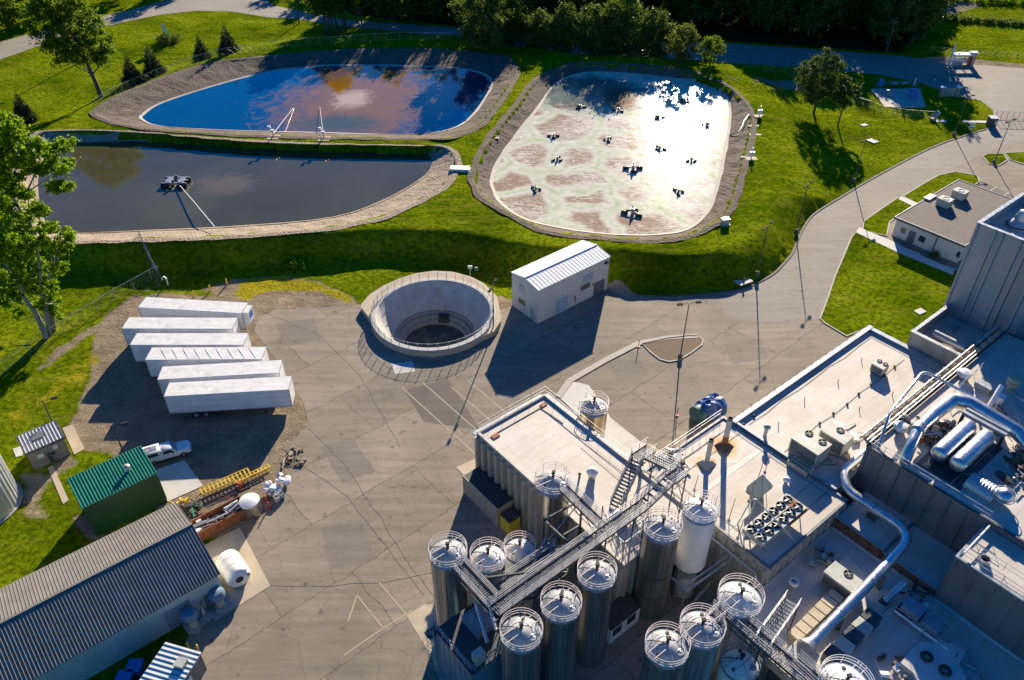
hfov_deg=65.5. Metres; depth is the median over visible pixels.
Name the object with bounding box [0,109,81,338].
cottonwood tree
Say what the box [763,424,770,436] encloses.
roof valve
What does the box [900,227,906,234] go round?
window
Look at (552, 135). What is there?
pond aerator
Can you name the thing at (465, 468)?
corner slab
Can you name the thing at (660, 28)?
tree
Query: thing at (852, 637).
louvre unit
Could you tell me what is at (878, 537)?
annex
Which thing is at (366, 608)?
bay line
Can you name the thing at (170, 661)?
striped shed
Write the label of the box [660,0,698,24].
forest tree
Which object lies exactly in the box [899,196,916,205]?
footpath
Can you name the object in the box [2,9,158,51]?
line
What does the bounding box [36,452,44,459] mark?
window
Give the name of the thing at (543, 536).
support tower
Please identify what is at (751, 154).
pump post
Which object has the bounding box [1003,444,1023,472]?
pipe cluster
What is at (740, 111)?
foam pond bank
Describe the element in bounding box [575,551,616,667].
storage silo
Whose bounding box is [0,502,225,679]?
long shed
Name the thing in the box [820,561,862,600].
roof unit
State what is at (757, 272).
lamp post
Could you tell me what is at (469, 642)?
process house
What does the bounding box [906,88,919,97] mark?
meter equipment
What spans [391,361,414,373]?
crossing slab
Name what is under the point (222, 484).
conveyor frame
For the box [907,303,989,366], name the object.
link building
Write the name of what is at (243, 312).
box trailer
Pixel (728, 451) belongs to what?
chimney stack
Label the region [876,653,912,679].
yard clutter
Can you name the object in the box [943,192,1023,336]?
tower building
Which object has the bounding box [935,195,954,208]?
roof unit
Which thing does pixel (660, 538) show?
storage silo
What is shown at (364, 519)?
yard joint
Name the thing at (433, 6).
forest tree
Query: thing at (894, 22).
utility pole
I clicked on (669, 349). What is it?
gravel island
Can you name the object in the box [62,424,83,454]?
hut pad
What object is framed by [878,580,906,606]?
short duct
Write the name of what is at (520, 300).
window
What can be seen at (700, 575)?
transfer pipe
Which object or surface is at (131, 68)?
spruce tree
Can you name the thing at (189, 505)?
machine scrap
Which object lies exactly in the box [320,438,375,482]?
patched asphalt
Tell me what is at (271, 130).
pond boom
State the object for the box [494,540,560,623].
catwalk
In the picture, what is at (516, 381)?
patched asphalt
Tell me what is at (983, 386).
roof hood
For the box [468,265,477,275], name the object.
meter post
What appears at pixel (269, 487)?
bag pile
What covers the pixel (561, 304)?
roller door
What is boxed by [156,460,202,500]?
loading apron
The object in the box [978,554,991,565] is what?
roof ventilator
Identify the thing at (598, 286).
door
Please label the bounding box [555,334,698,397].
yard kerb
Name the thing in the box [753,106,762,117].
pump post
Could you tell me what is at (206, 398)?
box trailer
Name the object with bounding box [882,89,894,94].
meter equipment
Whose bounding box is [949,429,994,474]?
horizontal tank
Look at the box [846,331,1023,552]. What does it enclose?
duct building
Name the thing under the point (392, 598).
bay line
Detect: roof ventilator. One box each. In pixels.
[586,466,598,480]
[789,577,799,589]
[893,421,908,434]
[957,368,971,380]
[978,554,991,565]
[1004,374,1022,392]
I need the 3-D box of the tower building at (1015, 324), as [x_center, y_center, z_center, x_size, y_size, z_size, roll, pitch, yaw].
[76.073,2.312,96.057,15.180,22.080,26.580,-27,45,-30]
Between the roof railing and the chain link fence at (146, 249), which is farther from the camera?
the chain link fence at (146, 249)
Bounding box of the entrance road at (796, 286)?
[597,43,1023,322]
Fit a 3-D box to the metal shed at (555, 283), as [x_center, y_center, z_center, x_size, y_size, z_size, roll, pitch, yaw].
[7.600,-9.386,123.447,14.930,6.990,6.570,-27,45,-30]
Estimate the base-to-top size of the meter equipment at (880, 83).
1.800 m
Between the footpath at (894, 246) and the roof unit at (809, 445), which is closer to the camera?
the roof unit at (809, 445)
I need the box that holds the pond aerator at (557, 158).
[551,155,562,161]
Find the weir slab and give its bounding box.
[449,165,470,172]
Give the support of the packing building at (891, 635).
on the ground at (92, 374)
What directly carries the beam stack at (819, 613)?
on the packing building at (891, 635)
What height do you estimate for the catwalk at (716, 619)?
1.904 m
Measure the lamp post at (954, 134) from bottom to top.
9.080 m
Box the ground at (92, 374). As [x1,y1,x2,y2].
[0,0,1023,679]
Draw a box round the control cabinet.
[721,217,730,226]
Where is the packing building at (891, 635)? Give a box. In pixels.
[747,525,1023,679]
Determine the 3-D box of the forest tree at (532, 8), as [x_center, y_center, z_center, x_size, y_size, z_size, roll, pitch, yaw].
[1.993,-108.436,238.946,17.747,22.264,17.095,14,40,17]
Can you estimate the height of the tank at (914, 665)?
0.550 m
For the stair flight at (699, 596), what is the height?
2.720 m
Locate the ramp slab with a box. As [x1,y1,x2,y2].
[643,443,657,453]
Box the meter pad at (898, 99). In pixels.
[870,89,925,107]
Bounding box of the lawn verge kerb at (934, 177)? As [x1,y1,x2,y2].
[903,171,979,201]
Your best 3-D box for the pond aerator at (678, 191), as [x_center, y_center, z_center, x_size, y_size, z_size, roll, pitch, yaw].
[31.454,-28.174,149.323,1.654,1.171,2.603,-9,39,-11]
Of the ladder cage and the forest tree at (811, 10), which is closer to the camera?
the ladder cage
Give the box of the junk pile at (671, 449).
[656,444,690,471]
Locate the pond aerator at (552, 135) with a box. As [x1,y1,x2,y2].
[547,132,559,138]
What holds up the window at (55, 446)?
in the brown hut
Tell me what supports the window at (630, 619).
in the control cabin
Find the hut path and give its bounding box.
[48,465,68,503]
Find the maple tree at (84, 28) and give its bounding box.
[20,0,119,97]
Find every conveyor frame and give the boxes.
[199,468,249,496]
[235,464,269,482]
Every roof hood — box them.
[745,474,772,501]
[974,378,994,393]
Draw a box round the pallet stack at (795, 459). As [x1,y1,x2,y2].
[787,452,818,476]
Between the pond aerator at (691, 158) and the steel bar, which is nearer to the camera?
the steel bar
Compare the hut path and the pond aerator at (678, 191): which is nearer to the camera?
the hut path
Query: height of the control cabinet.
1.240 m
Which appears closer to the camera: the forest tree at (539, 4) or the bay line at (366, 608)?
the bay line at (366, 608)
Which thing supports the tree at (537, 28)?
on the ground at (92, 374)
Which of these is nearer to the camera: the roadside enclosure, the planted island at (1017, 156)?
the planted island at (1017, 156)
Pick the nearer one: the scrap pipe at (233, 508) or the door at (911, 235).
the scrap pipe at (233, 508)
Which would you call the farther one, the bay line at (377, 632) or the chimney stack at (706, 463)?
the chimney stack at (706, 463)
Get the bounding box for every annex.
[833,490,913,558]
[881,524,956,594]
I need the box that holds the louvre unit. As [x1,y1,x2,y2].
[820,607,882,663]
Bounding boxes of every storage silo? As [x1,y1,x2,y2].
[428,531,468,625]
[470,537,506,623]
[499,607,542,679]
[503,530,535,614]
[533,462,571,570]
[539,580,581,679]
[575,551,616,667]
[578,390,608,437]
[633,506,682,620]
[639,621,690,679]
[671,489,719,599]
[675,603,726,679]
[710,573,764,679]
[715,640,761,679]
[818,654,874,679]
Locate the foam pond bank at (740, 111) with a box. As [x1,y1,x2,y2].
[467,62,757,242]
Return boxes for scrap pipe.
[194,520,206,526]
[223,500,238,509]
[228,502,238,512]
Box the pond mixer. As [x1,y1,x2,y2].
[160,175,191,186]
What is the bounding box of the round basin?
[361,271,500,357]
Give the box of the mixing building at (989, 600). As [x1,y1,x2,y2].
[934,525,1023,659]
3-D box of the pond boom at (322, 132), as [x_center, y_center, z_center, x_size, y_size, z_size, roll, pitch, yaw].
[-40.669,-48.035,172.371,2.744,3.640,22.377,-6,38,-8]
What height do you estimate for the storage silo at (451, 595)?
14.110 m
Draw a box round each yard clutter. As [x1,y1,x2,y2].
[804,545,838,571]
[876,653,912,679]
[898,583,933,614]
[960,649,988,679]
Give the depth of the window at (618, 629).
77.95 m
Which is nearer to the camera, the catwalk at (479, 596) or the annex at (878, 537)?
the catwalk at (479, 596)
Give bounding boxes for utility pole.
[295,0,299,23]
[885,20,898,53]
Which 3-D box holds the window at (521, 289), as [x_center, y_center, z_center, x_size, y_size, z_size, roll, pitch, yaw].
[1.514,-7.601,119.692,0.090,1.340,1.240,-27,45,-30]
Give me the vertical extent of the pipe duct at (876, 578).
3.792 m
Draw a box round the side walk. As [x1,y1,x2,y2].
[561,382,655,468]
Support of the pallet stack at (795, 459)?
on the boiler building at (727, 484)
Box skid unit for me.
[890,596,973,656]
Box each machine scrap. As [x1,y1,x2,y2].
[168,497,190,507]
[184,499,208,517]
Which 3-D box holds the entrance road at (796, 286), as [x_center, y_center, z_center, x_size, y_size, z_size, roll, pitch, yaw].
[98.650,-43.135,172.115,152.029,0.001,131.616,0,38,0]
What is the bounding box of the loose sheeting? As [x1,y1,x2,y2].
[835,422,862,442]
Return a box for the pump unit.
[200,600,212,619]
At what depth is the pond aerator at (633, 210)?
142.60 m
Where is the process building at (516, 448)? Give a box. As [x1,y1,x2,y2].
[472,386,682,601]
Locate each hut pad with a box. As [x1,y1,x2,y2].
[13,447,21,456]
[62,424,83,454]
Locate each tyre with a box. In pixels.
[920,651,933,661]
[938,664,951,675]
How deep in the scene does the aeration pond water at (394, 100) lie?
184.47 m
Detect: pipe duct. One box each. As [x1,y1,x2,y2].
[797,448,911,657]
[899,393,1023,462]
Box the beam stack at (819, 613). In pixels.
[786,588,843,642]
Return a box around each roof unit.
[788,427,831,464]
[818,422,854,456]
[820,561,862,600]
[869,359,888,376]
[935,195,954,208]
[950,187,969,200]
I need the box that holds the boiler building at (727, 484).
[643,409,848,590]
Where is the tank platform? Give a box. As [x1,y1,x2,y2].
[916,407,1010,489]
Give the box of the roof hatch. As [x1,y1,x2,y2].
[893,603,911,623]
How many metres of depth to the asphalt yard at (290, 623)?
101.07 m
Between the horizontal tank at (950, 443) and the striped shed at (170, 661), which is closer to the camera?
the striped shed at (170, 661)
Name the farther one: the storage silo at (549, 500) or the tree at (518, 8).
the tree at (518, 8)
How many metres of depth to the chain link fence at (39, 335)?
120.10 m
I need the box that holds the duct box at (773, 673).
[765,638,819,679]
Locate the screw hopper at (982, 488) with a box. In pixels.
[962,473,1016,504]
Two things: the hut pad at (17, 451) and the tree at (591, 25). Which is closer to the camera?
the hut pad at (17, 451)
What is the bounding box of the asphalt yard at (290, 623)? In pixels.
[106,11,1023,679]
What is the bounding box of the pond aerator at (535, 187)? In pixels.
[531,184,541,192]
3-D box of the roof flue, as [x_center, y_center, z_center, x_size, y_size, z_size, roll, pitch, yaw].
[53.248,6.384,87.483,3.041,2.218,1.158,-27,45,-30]
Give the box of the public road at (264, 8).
[0,0,596,58]
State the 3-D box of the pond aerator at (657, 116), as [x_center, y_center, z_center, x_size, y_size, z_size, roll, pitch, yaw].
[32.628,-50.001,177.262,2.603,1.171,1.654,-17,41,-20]
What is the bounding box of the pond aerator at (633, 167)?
[623,163,642,172]
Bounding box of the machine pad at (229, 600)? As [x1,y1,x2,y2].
[182,594,235,634]
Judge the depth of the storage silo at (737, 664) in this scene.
66.09 m
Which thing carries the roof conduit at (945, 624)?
on the packing building at (891, 635)
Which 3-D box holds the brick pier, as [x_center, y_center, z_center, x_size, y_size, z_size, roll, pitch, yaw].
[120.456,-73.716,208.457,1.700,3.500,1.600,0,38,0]
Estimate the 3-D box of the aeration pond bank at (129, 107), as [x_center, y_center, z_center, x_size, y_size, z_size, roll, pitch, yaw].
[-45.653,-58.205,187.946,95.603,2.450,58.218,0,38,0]
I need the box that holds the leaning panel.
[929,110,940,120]
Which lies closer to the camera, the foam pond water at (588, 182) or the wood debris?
the wood debris
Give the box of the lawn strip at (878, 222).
[863,198,910,234]
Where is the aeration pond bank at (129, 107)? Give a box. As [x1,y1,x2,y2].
[89,48,520,139]
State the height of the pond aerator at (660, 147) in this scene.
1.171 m
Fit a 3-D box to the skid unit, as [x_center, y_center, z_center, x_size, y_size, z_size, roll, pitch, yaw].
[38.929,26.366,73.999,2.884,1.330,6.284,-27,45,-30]
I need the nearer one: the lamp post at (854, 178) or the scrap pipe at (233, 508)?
the scrap pipe at (233, 508)
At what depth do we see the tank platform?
81.47 m
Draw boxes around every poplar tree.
[300,0,334,34]
[309,0,343,34]
[335,0,359,31]
[353,0,371,24]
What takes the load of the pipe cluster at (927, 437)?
on the pipe duct at (937, 411)
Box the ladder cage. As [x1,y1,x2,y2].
[425,627,437,674]
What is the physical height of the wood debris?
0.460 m
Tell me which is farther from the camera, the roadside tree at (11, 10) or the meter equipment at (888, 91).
the roadside tree at (11, 10)
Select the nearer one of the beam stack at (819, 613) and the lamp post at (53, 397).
the beam stack at (819, 613)
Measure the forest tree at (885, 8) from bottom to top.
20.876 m
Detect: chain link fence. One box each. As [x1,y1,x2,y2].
[0,266,159,373]
[93,45,253,106]
[138,230,158,275]
[255,31,720,61]
[722,57,796,74]
[855,97,934,116]
[908,44,1023,57]
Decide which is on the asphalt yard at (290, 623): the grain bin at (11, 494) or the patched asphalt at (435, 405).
the patched asphalt at (435, 405)
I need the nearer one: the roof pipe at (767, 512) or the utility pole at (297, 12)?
the roof pipe at (767, 512)
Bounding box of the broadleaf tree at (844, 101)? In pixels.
[827,75,863,125]
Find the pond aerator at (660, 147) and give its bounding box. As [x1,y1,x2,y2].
[655,144,666,150]
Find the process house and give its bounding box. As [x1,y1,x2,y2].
[424,598,502,679]
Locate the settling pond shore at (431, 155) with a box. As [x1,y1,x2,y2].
[34,140,434,232]
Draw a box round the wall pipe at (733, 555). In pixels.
[711,537,756,586]
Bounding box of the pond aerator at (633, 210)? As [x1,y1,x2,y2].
[621,206,641,217]
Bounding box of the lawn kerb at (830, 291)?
[819,231,957,336]
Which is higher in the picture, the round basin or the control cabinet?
the control cabinet
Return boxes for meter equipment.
[875,78,886,86]
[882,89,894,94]
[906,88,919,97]
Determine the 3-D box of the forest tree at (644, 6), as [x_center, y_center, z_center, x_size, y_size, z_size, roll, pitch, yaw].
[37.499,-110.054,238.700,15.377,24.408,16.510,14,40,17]
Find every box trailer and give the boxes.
[121,317,241,344]
[130,333,251,361]
[138,297,254,329]
[145,347,269,376]
[157,360,285,396]
[164,376,294,417]
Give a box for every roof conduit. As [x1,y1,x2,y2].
[839,554,996,679]
[933,393,1023,488]
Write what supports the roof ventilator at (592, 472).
on the process building at (516, 448)
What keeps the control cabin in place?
on the asphalt yard at (290, 623)
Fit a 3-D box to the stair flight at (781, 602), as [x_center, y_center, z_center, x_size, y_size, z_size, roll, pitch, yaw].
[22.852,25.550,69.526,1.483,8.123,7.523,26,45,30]
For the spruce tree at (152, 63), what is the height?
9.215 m
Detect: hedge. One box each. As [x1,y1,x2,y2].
[943,11,1023,26]
[956,0,1023,6]
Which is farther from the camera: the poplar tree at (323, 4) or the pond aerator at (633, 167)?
the poplar tree at (323, 4)
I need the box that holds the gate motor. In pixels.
[985,115,999,126]
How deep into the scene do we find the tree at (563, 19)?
209.21 m
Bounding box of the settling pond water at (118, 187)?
[38,141,431,232]
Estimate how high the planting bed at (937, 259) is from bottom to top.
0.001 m
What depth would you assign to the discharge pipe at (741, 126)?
169.51 m
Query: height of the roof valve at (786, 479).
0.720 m
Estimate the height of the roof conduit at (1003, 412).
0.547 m
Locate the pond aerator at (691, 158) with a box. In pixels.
[686,155,696,161]
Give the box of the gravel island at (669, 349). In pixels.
[644,336,701,360]
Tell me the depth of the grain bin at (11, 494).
90.81 m
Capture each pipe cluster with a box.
[897,409,919,426]
[919,429,945,450]
[934,417,956,435]
[995,469,1023,491]
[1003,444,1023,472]
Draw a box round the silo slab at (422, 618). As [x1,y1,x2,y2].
[406,604,511,679]
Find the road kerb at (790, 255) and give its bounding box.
[636,128,986,297]
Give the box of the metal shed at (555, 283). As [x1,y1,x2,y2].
[511,240,610,322]
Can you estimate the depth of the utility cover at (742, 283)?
128.04 m
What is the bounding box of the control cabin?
[606,591,641,643]
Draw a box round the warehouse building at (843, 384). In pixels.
[732,325,954,497]
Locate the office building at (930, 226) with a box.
[892,179,1011,262]
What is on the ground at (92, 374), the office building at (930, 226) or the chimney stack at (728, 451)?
the office building at (930, 226)
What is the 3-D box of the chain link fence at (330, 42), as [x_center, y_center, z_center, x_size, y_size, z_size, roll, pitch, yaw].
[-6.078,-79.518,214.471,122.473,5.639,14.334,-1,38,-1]
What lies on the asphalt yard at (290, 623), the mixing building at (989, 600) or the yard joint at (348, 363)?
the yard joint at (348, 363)
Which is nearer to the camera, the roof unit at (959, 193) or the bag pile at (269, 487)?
the bag pile at (269, 487)
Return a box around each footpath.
[856,227,954,274]
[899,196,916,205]
[936,120,985,122]
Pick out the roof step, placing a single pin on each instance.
(929, 197)
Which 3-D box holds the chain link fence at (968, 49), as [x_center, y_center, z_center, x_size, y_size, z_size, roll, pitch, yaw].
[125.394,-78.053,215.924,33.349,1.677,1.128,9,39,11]
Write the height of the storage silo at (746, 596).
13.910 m
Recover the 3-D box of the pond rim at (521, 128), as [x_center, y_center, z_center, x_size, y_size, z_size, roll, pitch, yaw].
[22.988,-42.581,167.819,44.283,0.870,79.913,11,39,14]
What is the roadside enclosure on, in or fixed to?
on the ground at (92, 374)
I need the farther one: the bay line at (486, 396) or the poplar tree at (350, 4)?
the poplar tree at (350, 4)
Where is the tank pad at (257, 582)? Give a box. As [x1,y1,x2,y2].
[205,528,269,621]
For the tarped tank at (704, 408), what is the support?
on the ground at (92, 374)
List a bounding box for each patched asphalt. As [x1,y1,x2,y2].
[276,318,320,346]
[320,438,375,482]
[322,521,375,568]
[404,379,478,428]
[496,369,536,392]
[608,356,648,381]
[724,339,768,363]
[976,180,1013,198]
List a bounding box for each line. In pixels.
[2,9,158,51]
[344,610,411,655]
[347,595,383,628]
[379,582,405,613]
[402,387,474,453]
[419,379,476,429]
[451,387,489,419]
[466,379,505,412]
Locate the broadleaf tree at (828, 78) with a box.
[793,46,847,113]
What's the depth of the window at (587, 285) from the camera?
123.21 m
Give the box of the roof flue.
[987,385,1006,406]
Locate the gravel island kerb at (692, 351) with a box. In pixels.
[643,335,703,361]
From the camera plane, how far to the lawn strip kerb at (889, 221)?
144.77 m
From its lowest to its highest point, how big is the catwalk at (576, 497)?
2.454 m
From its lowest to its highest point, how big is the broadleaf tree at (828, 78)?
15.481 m
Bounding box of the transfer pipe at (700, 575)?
[671,555,730,616]
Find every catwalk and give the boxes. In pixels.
[452,555,498,611]
[490,492,650,622]
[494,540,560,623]
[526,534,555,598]
[559,478,606,530]
[629,437,656,481]
[664,460,688,514]
[704,601,728,624]
[711,591,828,679]
[791,650,834,679]
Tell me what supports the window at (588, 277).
in the metal shed at (555, 283)
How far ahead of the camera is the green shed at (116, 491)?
89.09 m
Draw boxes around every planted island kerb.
[982,153,1007,165]
[1005,152,1023,163]
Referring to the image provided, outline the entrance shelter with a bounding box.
[947,43,976,65]
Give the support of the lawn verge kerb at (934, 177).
on the asphalt yard at (290, 623)
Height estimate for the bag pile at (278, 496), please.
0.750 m
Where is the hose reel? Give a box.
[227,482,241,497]
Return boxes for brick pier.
[967,51,978,65]
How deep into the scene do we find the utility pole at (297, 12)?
236.38 m
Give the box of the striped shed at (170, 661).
[140,642,206,679]
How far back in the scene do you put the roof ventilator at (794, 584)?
77.41 m
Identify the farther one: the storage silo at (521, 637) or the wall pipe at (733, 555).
the wall pipe at (733, 555)
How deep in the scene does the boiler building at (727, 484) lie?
83.59 m
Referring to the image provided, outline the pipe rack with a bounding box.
[861,325,1008,444]
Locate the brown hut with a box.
[16,420,70,469]
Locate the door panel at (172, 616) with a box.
[163,599,191,630]
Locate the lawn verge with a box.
[905,172,978,202]
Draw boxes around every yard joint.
[266,313,399,446]
[281,448,423,594]
[291,573,429,586]
[310,430,433,596]
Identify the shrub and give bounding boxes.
[153,31,182,45]
[927,251,940,258]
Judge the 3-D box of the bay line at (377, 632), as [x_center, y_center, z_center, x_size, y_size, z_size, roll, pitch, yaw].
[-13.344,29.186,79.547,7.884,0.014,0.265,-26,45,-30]
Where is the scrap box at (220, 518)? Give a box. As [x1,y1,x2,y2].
[217,514,224,521]
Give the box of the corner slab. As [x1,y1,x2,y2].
[456,459,475,474]
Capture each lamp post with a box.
[42,396,57,420]
[112,421,127,452]
[488,278,496,325]
[677,300,701,358]
[755,221,773,276]
[794,180,812,234]
[852,136,871,182]
[952,94,974,135]
[992,118,1015,163]
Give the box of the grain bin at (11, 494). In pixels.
[0,455,22,523]
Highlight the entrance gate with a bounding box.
[996,111,1023,119]
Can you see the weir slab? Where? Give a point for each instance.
(463, 169)
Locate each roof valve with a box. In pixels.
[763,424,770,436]
[783,476,789,482]
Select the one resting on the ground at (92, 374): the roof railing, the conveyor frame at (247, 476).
the conveyor frame at (247, 476)
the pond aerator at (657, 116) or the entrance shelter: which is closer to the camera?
the pond aerator at (657, 116)
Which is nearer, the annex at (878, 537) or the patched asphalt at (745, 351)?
the annex at (878, 537)
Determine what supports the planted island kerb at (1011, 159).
on the asphalt yard at (290, 623)
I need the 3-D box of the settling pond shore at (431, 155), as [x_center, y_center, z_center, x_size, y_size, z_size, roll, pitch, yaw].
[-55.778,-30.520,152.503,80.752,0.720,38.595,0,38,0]
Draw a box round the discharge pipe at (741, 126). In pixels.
[729,114,748,134]
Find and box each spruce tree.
[12,93,39,124]
[120,52,145,86]
[140,43,167,79]
[191,33,212,62]
[215,23,241,55]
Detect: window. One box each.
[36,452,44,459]
[52,443,58,449]
[518,297,525,306]
[519,284,524,294]
[580,281,590,291]
[583,272,592,282]
[612,624,621,636]
[627,613,635,624]
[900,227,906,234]
[918,235,925,242]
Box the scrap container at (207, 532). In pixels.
[191,496,244,540]
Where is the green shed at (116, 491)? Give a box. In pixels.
[67,445,167,536]
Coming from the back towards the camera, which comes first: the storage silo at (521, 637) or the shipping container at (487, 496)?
the shipping container at (487, 496)
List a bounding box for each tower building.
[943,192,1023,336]
[1004,290,1023,338]
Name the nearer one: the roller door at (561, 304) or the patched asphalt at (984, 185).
the roller door at (561, 304)
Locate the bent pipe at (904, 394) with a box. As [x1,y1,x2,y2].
[877,372,978,448]
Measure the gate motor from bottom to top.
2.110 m
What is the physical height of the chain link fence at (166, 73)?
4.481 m
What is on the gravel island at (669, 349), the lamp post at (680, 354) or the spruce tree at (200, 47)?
the lamp post at (680, 354)
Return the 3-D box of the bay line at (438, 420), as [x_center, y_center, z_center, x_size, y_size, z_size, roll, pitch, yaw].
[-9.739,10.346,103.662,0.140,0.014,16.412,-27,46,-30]
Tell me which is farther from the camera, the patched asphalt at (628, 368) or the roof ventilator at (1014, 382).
the patched asphalt at (628, 368)
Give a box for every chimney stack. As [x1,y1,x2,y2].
[695,438,716,470]
[700,416,741,463]
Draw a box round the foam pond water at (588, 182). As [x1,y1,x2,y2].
[493,74,728,235]
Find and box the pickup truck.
[142,440,191,464]
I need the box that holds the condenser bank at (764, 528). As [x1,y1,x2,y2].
[742,493,807,550]
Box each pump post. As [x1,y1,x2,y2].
[745,147,757,159]
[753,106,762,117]
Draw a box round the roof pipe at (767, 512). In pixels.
[737,499,791,538]
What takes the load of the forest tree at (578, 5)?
on the ground at (92, 374)
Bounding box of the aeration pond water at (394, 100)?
[142,66,489,134]
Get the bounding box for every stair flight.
[610,451,642,507]
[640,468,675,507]
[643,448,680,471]
[687,581,716,612]
[754,590,801,648]
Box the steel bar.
[204,483,250,504]
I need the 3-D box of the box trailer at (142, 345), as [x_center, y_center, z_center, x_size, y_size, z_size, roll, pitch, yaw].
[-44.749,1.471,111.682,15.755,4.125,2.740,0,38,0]
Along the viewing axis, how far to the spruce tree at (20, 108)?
178.60 m
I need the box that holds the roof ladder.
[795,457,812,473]
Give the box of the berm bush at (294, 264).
[277,256,310,269]
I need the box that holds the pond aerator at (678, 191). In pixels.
[673,187,683,195]
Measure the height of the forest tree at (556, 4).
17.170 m
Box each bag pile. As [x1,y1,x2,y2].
[263,481,282,495]
[270,489,283,501]
[275,473,290,485]
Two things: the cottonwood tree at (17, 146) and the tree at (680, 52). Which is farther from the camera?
the tree at (680, 52)
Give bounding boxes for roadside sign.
[161,23,169,44]
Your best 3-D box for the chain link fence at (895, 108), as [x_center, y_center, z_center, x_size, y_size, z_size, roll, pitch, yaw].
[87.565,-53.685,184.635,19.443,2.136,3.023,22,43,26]
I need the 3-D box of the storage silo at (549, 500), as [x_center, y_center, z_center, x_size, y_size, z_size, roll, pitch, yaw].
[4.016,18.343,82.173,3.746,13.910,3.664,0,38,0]
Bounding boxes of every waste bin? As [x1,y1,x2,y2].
[115,670,134,679]
[125,658,144,676]
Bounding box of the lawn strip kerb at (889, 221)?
[862,197,911,235]
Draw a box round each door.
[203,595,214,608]
[555,294,568,314]
[593,279,603,295]
[906,230,916,243]
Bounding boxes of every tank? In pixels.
[216,549,250,588]
[239,493,261,519]
[689,393,726,428]
[900,642,965,679]
[930,419,976,463]
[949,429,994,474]
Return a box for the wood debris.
[281,446,306,468]
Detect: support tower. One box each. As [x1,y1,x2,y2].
[485,496,583,622]
[599,490,649,557]
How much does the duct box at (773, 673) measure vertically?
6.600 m
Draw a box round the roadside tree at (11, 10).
[0,0,24,29]
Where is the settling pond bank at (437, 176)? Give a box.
[12,129,461,243]
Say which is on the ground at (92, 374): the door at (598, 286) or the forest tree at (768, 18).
the forest tree at (768, 18)
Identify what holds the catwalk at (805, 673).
attached to the catwalk at (765, 650)
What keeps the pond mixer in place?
on the settling pond water at (118, 187)
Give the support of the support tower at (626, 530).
on the process building at (516, 448)
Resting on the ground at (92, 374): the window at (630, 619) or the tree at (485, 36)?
the tree at (485, 36)
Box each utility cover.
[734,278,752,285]
[914,308,926,314]
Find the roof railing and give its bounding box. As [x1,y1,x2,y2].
[954,333,1023,391]
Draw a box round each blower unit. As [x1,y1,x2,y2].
[180,607,200,633]
[207,586,226,611]
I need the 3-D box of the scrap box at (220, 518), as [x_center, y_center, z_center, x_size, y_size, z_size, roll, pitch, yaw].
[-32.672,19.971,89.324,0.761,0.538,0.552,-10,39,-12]
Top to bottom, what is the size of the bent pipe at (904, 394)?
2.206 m
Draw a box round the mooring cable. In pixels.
[179,185,214,226]
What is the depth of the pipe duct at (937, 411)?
83.32 m
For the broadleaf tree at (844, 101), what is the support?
on the ground at (92, 374)
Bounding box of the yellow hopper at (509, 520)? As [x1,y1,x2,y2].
[500,508,519,535]
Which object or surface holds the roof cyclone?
on the tower building at (986, 290)
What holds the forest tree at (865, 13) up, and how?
on the ground at (92, 374)
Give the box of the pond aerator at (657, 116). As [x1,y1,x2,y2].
[654,113,664,119]
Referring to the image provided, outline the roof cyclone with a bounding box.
[1006,209,1023,231]
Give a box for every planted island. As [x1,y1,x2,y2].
[984,154,1006,164]
[1006,152,1023,162]
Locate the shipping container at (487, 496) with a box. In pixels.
[462,467,512,526]
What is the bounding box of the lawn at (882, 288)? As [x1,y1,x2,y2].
[821,233,956,343]
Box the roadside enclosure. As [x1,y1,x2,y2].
[938,86,962,96]
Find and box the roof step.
[923,193,936,200]
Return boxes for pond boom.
[267,109,292,138]
[317,110,330,140]
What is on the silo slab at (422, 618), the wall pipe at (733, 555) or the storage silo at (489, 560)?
the storage silo at (489, 560)
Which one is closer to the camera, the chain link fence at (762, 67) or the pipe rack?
the pipe rack
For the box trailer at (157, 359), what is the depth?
107.66 m
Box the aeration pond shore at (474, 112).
[139,64,492,133]
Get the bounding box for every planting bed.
[901,241,916,250]
[920,250,947,265]
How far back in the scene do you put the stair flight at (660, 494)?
76.98 m
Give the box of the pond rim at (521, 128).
[490,71,731,234]
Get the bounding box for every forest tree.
[385,0,430,19]
[412,0,449,19]
[428,0,459,20]
[505,0,538,13]
[523,0,556,13]
[543,0,571,14]
[562,0,606,13]
[621,0,648,8]
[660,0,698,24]
[666,0,721,25]
[728,0,776,29]
[744,0,796,31]
[777,0,849,34]
[851,0,895,30]
[866,0,929,43]
[895,0,960,43]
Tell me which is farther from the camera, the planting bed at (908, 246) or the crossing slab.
the planting bed at (908, 246)

